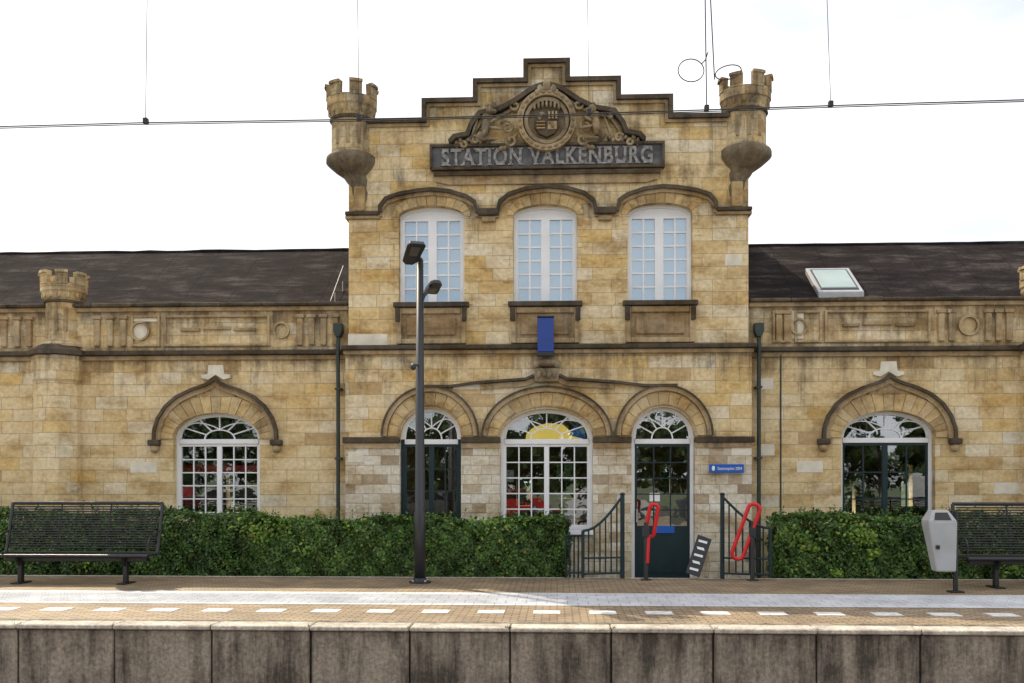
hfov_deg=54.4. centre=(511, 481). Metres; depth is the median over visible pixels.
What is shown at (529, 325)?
apron frame
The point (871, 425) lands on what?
wing door right fan bar
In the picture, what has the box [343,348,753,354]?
tower string
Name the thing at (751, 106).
turret right ring
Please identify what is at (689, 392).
hood mould edge
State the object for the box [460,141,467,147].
arms scroll
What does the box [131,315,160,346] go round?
parapet panel
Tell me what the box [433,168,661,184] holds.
name board bracket
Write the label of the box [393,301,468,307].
window sill
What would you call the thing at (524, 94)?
pediment molding
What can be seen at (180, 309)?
wing coping
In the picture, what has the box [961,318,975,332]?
parapet roundel fill
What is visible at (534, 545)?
hedge
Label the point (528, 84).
gable coping under
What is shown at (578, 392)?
hood mould edge
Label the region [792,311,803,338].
parapet repair
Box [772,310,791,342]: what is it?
parapet panel
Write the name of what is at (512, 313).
apron bracket
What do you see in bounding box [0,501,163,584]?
park bench
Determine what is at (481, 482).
base pier
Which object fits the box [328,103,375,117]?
turret left corbels
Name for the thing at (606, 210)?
hood corbel
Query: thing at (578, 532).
central sill
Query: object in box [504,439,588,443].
central window transom
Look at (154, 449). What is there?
hood stop boss
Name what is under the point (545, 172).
ledge
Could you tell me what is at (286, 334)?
parapet roundel
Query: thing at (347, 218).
corner string
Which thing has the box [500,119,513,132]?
arms scroll
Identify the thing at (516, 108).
arms scroll
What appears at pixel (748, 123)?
turret right loop
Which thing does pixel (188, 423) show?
wing window left head
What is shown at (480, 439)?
impost
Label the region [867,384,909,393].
hood gusset
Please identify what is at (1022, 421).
pier
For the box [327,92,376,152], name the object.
turret
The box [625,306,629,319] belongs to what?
apron bracket
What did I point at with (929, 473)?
wing door right jambs
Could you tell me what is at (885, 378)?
hood mould
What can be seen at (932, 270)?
wing roof
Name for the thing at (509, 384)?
ogee panel
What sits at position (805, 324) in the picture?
parapet roundel
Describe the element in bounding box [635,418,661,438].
fan lace door
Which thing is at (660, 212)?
head panel
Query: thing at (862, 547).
hedge
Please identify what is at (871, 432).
wing door right fan arc
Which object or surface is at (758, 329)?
rain hopper
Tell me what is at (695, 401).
hood mould
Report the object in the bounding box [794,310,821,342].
parapet panel
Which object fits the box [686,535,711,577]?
leaning sign board
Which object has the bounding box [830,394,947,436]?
arch voussoirs
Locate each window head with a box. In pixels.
[400,208,463,218]
[501,409,592,438]
[514,206,576,217]
[628,205,690,215]
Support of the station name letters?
attached to the name board frame at (557, 167)
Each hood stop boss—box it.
[150,446,158,452]
[272,445,280,452]
[819,444,827,451]
[950,444,959,451]
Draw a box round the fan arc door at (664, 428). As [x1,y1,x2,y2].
[651,427,672,438]
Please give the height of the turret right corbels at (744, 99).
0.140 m
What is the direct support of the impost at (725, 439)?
on the base pier at (735, 488)
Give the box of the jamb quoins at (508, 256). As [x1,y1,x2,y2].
[503,216,512,303]
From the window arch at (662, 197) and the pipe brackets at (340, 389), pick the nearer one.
the window arch at (662, 197)
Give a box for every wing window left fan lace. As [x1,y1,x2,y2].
[180,422,218,438]
[220,422,258,438]
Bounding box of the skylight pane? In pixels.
[812,270,855,287]
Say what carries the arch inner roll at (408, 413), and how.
attached to the arch voussoirs at (402, 411)
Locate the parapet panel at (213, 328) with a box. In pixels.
[164,314,269,346]
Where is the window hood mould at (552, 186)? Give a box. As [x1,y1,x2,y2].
[378,184,717,212]
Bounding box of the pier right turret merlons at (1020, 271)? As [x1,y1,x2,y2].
[1017,266,1023,282]
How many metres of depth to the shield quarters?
19.55 m
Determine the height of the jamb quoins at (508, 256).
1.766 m
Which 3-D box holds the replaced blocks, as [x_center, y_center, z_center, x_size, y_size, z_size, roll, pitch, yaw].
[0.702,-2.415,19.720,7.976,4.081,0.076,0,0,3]
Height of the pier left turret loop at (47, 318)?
0.498 m
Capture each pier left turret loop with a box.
[46,307,48,330]
[54,306,56,330]
[63,307,67,330]
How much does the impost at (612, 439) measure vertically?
0.116 m
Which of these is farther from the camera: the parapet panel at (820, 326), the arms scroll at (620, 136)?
the parapet panel at (820, 326)
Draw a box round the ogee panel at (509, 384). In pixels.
[480,378,534,389]
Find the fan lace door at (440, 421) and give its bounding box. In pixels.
[432,419,457,438]
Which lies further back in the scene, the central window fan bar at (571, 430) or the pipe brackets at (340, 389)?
the pipe brackets at (340, 389)
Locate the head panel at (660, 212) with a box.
[630,208,687,215]
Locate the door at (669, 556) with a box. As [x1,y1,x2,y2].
[635,444,689,577]
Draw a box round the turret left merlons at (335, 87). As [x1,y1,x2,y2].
[324,77,378,101]
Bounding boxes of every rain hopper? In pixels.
[333,323,343,337]
[753,323,763,337]
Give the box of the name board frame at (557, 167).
[430,141,664,171]
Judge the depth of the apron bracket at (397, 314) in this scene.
19.74 m
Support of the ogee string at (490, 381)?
attached to the arcade wall at (719, 385)
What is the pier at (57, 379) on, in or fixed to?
on the wing
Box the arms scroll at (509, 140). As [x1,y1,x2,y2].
[504,136,515,146]
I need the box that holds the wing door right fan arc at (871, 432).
[868,428,901,437]
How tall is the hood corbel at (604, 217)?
0.113 m
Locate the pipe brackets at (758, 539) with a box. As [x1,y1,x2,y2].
[754,386,762,540]
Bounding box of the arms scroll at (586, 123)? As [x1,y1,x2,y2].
[579,119,590,131]
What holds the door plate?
attached to the door at (669, 556)
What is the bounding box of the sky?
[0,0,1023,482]
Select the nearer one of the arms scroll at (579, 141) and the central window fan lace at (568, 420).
the arms scroll at (579, 141)
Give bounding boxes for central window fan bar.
[510,426,532,434]
[560,426,582,433]
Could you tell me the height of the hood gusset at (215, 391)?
0.260 m
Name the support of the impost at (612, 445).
on the base pier at (612, 474)
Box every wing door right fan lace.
[843,421,883,437]
[886,420,926,436]
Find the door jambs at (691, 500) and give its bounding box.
[632,439,693,577]
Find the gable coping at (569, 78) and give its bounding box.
[366,57,730,123]
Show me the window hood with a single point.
(561, 191)
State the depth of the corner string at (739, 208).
19.48 m
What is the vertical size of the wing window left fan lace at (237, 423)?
0.339 m
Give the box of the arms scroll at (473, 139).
[470,134,478,143]
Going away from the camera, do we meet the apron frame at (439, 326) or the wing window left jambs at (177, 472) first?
the apron frame at (439, 326)
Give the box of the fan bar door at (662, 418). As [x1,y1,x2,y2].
[661,411,662,427]
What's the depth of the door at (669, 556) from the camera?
19.76 m
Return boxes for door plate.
[656,526,673,532]
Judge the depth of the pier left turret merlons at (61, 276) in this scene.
20.19 m
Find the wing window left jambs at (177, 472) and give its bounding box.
[176,439,259,516]
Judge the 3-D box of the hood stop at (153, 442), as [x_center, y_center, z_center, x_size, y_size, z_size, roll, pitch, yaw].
[-7.288,-0.786,20.276,0.240,0.120,0.170,0,0,3]
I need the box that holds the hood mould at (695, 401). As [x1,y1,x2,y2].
[617,386,711,435]
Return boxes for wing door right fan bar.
[848,426,870,433]
[863,418,876,429]
[893,418,906,429]
[899,426,921,433]
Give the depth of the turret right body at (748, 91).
19.31 m
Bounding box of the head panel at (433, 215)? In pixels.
[404,211,461,218]
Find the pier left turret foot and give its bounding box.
[41,338,81,346]
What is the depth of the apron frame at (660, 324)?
19.55 m
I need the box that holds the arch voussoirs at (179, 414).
[161,396,269,438]
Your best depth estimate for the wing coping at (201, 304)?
20.23 m
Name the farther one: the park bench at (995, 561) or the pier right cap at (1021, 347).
the pier right cap at (1021, 347)
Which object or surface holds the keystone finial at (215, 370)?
attached to the wing
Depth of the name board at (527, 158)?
19.66 m
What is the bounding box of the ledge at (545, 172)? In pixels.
[434,169,660,175]
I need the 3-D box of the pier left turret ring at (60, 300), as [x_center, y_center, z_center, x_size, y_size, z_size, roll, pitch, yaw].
[-9.241,-3.669,20.540,0.760,0.060,0.761,0,0,3]
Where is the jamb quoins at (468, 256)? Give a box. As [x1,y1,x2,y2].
[464,216,473,304]
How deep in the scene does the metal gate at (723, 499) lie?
17.96 m
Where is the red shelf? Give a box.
[183,465,256,470]
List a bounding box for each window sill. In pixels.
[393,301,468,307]
[508,301,582,306]
[623,300,697,305]
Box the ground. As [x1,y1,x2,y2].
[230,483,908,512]
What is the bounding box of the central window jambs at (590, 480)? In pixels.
[501,439,592,527]
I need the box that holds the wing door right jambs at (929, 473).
[841,438,931,510]
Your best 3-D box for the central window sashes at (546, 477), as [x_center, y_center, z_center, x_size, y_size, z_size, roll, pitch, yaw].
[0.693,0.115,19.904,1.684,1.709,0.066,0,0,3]
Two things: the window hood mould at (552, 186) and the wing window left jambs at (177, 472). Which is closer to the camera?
the window hood mould at (552, 186)
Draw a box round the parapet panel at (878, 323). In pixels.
[824,309,930,342]
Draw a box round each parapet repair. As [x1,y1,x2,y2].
[134,317,160,321]
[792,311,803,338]
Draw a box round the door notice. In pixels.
[649,493,659,500]
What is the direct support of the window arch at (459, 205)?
attached to the front wall at (693, 158)
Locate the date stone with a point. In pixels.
(541, 379)
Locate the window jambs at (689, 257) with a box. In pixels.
[628,216,690,299]
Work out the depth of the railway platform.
12.25 m
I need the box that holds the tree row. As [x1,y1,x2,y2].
[230,463,908,512]
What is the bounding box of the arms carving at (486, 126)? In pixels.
[454,79,639,150]
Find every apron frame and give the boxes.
[396,307,465,343]
[511,307,578,343]
[626,306,694,342]
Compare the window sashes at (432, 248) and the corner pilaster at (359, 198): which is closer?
the corner pilaster at (359, 198)
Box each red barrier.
[641,502,659,579]
[730,502,761,580]
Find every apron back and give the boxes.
[397,308,460,344]
[511,313,573,343]
[630,312,693,342]
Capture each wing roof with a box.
[0,251,348,303]
[748,243,1023,299]
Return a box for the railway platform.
[0,572,1023,682]
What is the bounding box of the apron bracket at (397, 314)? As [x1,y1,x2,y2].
[395,308,399,321]
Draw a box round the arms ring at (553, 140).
[524,97,568,143]
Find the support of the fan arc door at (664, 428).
on the door transom at (662, 441)
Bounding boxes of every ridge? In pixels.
[0,248,348,253]
[748,241,1023,245]
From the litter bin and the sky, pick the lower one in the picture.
the litter bin
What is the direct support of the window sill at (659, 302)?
attached to the front wall at (693, 158)
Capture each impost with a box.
[342,437,399,442]
[346,443,398,447]
[461,437,499,442]
[461,443,499,447]
[593,437,631,442]
[594,443,630,447]
[695,436,754,442]
[695,442,751,447]
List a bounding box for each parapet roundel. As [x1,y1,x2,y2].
[130,321,150,340]
[273,321,289,338]
[790,318,807,334]
[958,315,979,335]
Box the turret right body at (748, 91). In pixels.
[719,84,770,145]
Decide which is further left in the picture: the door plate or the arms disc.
the arms disc
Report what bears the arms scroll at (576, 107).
attached to the pediment molding at (524, 94)
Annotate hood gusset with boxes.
[195,387,236,396]
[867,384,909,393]
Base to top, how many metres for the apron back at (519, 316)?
0.715 m
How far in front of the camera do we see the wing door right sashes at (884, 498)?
19.87 m
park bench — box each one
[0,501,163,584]
[951,502,1023,588]
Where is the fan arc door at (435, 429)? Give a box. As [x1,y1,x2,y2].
[424,427,441,438]
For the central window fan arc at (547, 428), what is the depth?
19.88 m
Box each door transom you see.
[405,439,457,443]
[635,439,689,443]
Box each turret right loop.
[736,114,739,135]
[747,113,750,134]
[758,114,760,135]
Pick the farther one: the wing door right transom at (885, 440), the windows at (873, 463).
the windows at (873, 463)
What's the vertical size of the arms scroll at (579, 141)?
0.202 m
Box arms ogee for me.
[456,99,638,147]
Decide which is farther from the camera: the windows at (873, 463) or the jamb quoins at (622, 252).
the windows at (873, 463)
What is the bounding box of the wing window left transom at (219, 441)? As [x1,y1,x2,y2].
[180,439,258,443]
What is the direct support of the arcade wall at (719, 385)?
on the base pier at (735, 488)
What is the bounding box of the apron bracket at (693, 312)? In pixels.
[691,305,695,319]
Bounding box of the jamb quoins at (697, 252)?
[692,213,702,302]
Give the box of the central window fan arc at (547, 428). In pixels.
[530,428,562,438]
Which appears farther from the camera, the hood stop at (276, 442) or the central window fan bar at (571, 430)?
the hood stop at (276, 442)
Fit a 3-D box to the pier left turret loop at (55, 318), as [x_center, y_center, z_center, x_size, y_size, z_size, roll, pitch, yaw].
[-9.257,-3.300,20.196,0.070,0.498,0.042,0,0,3]
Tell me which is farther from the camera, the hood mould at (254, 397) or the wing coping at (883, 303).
the hood mould at (254, 397)
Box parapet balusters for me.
[0,309,1014,346]
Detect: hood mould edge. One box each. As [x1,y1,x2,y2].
[381,387,478,435]
[481,385,612,435]
[615,386,713,435]
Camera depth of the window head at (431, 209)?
19.99 m
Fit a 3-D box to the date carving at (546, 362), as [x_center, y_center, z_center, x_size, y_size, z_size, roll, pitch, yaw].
[0.681,-2.222,19.569,0.567,0.412,0.240,0,0,3]
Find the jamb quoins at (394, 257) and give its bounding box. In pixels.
[389,217,398,304]
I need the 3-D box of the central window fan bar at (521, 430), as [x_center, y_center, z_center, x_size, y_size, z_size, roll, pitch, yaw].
[0.190,-1.022,19.927,0.460,0.178,0.050,0,0,3]
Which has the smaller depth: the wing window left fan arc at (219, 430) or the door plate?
the door plate
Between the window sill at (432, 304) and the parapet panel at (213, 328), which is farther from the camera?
the parapet panel at (213, 328)
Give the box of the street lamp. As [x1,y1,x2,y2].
[403,241,441,583]
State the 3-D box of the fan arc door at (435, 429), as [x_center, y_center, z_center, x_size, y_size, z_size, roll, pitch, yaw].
[-1.615,-0.960,20.009,0.433,0.244,0.046,0,0,3]
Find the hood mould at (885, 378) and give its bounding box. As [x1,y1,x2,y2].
[821,373,957,437]
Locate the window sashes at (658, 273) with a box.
[630,216,687,299]
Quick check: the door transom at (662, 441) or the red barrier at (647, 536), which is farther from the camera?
the door transom at (662, 441)
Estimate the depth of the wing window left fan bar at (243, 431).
20.46 m
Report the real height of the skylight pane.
0.778 m
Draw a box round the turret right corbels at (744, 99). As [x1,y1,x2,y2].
[721,95,769,108]
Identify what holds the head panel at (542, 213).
attached to the window head at (545, 208)
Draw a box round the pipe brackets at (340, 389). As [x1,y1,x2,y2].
[335,388,342,459]
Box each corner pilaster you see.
[354,186,364,210]
[731,181,742,205]
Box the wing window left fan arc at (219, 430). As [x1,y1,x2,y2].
[204,429,235,438]
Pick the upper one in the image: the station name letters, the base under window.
the station name letters
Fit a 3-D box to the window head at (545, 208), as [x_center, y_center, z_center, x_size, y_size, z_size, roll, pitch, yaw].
[0.668,-5.381,19.925,1.269,0.220,0.090,0,0,3]
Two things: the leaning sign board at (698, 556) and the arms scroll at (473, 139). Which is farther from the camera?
the arms scroll at (473, 139)
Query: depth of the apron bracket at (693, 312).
19.48 m
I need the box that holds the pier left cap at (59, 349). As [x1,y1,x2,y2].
[26,344,83,356]
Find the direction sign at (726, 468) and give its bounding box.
[709,464,743,472]
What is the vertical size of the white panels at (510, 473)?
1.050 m
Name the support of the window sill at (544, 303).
attached to the front wall at (693, 158)
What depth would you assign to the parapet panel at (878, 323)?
19.64 m
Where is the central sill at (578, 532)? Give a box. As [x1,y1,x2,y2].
[569,530,592,534]
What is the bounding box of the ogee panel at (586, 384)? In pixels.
[559,377,613,388]
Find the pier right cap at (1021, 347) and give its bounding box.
[1016,342,1023,350]
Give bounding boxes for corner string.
[345,211,379,215]
[345,215,380,222]
[715,211,751,217]
[716,206,751,210]
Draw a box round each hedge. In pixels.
[0,500,265,575]
[233,507,572,576]
[764,504,1023,578]
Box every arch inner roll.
[397,404,462,436]
[498,405,594,436]
[629,403,696,436]
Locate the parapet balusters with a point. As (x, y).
(778, 327)
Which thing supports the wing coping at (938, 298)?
on the wing
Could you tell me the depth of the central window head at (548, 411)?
19.86 m
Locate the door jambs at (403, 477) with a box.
[401,439,460,519]
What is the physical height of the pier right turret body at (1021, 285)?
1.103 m
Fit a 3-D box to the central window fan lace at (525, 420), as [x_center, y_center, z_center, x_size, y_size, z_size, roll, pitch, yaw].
[0.273,-1.042,19.923,0.832,0.385,0.042,0,0,3]
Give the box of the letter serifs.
[441,146,651,165]
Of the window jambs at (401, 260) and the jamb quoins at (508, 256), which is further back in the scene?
the window jambs at (401, 260)
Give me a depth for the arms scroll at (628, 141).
19.50 m
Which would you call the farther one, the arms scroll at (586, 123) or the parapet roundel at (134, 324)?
the parapet roundel at (134, 324)
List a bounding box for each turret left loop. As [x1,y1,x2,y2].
[336,122,338,143]
[346,122,348,141]
[357,122,360,142]
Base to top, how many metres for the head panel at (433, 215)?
0.160 m
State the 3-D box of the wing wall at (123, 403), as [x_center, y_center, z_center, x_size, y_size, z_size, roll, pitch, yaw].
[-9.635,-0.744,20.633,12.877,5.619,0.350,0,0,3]
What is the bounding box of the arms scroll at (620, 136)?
[614,132,623,141]
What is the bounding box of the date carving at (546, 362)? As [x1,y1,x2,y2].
[532,358,560,377]
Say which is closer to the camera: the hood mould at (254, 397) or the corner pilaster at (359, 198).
the corner pilaster at (359, 198)
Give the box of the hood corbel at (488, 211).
[478,208,498,215]
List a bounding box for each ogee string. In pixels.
[424,374,533,387]
[559,374,677,386]
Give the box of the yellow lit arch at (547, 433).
[526,423,581,438]
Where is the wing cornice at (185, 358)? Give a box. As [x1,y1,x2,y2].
[0,355,344,361]
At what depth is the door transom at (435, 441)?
19.94 m
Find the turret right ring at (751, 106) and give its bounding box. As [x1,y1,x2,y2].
[725,105,767,116]
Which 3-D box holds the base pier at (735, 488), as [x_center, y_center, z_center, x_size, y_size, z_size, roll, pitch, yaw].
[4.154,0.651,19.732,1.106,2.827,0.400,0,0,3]
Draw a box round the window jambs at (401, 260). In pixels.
[400,218,463,301]
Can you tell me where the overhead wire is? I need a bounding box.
[0,0,1023,128]
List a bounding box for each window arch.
[393,195,469,216]
[507,192,582,215]
[622,192,698,213]
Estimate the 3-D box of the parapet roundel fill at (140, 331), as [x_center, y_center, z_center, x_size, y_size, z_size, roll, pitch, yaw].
[-7.590,-3.066,20.363,0.310,0.308,0.025,0,0,3]
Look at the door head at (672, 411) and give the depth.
19.75 m
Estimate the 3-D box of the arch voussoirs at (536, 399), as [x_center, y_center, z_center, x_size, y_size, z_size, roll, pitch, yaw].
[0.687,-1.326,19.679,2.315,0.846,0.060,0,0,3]
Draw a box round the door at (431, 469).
[405,444,457,528]
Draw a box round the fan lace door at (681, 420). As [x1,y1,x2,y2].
[663,418,689,437]
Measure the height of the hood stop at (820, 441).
0.120 m
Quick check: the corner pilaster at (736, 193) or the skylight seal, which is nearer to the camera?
the corner pilaster at (736, 193)
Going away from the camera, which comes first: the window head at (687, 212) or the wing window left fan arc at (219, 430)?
the window head at (687, 212)
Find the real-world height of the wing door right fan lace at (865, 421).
0.339 m
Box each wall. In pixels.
[0,306,348,527]
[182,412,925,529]
[345,353,751,442]
[349,64,747,344]
[748,303,1023,577]
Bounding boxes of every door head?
[401,408,460,438]
[632,408,693,438]
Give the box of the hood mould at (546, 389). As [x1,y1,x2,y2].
[483,387,610,435]
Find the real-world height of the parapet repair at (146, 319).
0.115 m
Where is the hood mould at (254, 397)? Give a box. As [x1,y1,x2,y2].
[151,376,278,439]
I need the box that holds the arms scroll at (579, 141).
[577,135,588,145]
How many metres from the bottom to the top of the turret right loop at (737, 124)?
0.413 m
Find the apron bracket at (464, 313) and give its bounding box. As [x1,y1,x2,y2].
[462,307,466,320]
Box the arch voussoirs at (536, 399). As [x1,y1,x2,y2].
[488,393,605,435]
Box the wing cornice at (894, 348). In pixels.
[754,345,1018,351]
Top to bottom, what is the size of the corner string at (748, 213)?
0.061 m
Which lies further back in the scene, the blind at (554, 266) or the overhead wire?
the blind at (554, 266)
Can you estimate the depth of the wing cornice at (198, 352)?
20.17 m
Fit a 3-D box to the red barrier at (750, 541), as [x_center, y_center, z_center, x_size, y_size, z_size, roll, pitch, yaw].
[4.164,1.067,17.729,0.543,1.396,0.180,0,0,3]
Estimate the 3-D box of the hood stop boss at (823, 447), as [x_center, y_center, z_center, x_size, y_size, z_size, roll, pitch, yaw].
[6.161,-0.666,19.681,0.180,0.180,0.160,0,0,3]
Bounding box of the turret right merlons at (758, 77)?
[717,68,773,95]
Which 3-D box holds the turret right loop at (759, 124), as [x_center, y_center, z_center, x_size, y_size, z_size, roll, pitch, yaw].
[4.802,-6.919,19.328,0.070,0.413,0.042,0,0,3]
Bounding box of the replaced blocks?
[348,255,750,461]
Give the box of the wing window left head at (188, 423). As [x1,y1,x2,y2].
[176,413,258,438]
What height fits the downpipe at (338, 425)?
4.991 m
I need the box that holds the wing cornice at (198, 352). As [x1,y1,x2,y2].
[0,349,343,356]
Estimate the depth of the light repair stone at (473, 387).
19.73 m
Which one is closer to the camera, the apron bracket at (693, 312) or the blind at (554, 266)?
the apron bracket at (693, 312)
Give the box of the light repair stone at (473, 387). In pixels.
[453,383,483,389]
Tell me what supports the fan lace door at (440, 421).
attached to the door head at (428, 410)
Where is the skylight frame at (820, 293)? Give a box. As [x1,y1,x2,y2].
[805,268,863,297]
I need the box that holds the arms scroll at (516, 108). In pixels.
[509,102,518,110]
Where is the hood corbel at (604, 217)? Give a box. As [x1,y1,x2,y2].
[598,215,611,220]
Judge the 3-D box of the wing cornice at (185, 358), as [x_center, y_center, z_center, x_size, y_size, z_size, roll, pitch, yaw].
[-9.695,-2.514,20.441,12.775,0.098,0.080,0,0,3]
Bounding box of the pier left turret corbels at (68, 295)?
[41,291,86,301]
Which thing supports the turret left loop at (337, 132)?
attached to the turret at (348, 99)
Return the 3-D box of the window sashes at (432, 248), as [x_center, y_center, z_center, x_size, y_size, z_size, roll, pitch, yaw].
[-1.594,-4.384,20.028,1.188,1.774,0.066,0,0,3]
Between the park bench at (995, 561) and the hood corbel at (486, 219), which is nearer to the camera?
the park bench at (995, 561)
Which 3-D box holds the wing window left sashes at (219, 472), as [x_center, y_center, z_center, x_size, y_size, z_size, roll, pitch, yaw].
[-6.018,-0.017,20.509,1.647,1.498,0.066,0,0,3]
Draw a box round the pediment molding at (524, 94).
[448,82,645,143]
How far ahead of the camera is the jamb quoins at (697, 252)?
19.59 m
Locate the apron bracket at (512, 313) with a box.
[510,307,514,320]
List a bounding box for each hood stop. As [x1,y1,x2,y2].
[147,440,160,445]
[270,439,282,445]
[817,438,830,444]
[948,438,962,443]
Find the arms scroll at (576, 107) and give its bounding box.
[574,101,583,109]
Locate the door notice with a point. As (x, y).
(656, 497)
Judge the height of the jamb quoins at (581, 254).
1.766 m
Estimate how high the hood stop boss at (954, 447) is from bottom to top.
0.180 m
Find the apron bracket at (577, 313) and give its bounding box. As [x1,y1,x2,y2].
[575,306,579,320]
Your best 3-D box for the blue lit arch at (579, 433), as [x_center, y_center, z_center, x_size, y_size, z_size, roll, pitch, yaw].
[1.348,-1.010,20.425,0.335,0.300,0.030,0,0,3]
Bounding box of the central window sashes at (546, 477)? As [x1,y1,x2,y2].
[505,444,588,529]
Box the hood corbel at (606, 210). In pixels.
[594,206,615,214]
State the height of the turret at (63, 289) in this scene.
1.113 m
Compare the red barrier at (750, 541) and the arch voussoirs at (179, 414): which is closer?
the red barrier at (750, 541)
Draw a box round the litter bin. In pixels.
[921,510,964,592]
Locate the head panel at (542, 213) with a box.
[517,210,573,217]
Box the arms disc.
[523,103,569,139]
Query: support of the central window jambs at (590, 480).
attached to the arcade wall at (719, 385)
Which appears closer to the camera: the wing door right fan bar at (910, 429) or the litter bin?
the litter bin
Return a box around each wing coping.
[0,301,348,307]
[0,306,347,312]
[748,296,1023,302]
[749,300,1023,306]
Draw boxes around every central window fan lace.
[505,420,545,438]
[547,419,588,438]
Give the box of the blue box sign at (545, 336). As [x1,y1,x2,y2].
[537,316,553,356]
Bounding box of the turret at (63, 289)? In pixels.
[40,282,87,338]
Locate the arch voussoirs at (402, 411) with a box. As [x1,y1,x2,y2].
[388,392,471,435]
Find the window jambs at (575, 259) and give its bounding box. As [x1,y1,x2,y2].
[514,217,576,300]
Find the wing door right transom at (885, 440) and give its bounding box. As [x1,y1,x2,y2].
[843,438,927,442]
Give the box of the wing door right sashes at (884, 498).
[843,443,927,526]
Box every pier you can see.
[31,354,82,519]
[345,443,400,527]
[461,443,500,529]
[593,443,631,577]
[694,442,751,577]
[1020,351,1023,511]
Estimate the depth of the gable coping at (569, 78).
19.63 m
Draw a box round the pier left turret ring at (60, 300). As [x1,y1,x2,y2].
[43,299,83,303]
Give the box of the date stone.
[534,368,558,382]
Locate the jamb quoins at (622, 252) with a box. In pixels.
[617,214,627,302]
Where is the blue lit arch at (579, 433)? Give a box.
[569,425,585,438]
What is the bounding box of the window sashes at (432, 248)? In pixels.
[403,218,461,301]
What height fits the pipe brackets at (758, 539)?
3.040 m
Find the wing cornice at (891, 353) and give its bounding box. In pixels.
[752,351,1020,356]
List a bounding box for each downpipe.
[336,336,339,518]
[757,336,760,577]
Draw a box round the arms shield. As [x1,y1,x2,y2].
[534,110,558,137]
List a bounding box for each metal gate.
[581,492,624,577]
[720,492,771,578]
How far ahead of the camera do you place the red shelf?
21.00 m
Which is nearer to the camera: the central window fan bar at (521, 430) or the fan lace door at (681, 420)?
the fan lace door at (681, 420)
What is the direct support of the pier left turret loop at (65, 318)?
attached to the turret at (63, 289)
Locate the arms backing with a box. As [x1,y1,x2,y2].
[458,107,631,143]
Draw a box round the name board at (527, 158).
[432,144,661,166]
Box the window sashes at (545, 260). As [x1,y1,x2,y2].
[517,217,573,300]
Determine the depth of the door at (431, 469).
19.98 m
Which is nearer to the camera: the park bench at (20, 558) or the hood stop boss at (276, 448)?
the park bench at (20, 558)
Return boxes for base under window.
[555,535,592,577]
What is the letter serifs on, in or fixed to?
attached to the name board frame at (557, 167)
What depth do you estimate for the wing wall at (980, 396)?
19.69 m
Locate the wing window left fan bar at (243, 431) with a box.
[232,428,253,434]
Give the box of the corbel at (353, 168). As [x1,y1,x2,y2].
[326,149,374,202]
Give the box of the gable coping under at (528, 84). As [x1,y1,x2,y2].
[368,63,727,127]
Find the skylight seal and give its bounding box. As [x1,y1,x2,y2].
[810,269,858,289]
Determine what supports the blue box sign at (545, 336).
attached to the front wall at (693, 158)
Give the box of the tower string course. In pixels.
[341,343,755,350]
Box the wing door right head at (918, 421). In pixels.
[841,411,931,437]
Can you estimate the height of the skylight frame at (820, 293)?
0.933 m
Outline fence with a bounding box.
[565,534,582,577]
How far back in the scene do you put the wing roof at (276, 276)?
22.56 m
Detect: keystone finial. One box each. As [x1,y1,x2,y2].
[201,365,230,379]
[873,361,903,376]
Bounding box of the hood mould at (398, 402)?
[383,387,476,435]
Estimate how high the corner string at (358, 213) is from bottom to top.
0.078 m
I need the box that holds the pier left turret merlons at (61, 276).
[38,269,89,288]
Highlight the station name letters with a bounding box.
[442,146,652,164]
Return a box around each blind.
[405,222,459,301]
[519,220,571,300]
[632,219,685,299]
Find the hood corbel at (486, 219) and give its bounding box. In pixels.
[482,216,495,222]
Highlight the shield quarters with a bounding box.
[536,111,556,128]
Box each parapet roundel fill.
[134,324,146,338]
[276,324,286,335]
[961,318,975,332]
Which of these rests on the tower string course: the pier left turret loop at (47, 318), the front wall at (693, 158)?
the front wall at (693, 158)
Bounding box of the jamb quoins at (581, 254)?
[577,215,586,303]
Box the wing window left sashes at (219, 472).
[180,444,258,514]
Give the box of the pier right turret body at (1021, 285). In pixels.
[1020,280,1023,295]
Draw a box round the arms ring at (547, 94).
[517,90,575,151]
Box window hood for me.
[378,188,717,217]
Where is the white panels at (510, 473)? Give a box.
[507,470,575,519]
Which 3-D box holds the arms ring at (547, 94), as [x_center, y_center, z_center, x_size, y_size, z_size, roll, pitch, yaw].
[0.683,-7.098,19.629,1.160,1.200,0.220,0,0,3]
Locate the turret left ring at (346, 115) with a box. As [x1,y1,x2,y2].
[330,113,368,123]
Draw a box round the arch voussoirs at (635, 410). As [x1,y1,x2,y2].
[622,392,705,434]
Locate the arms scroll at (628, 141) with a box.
[626,139,633,145]

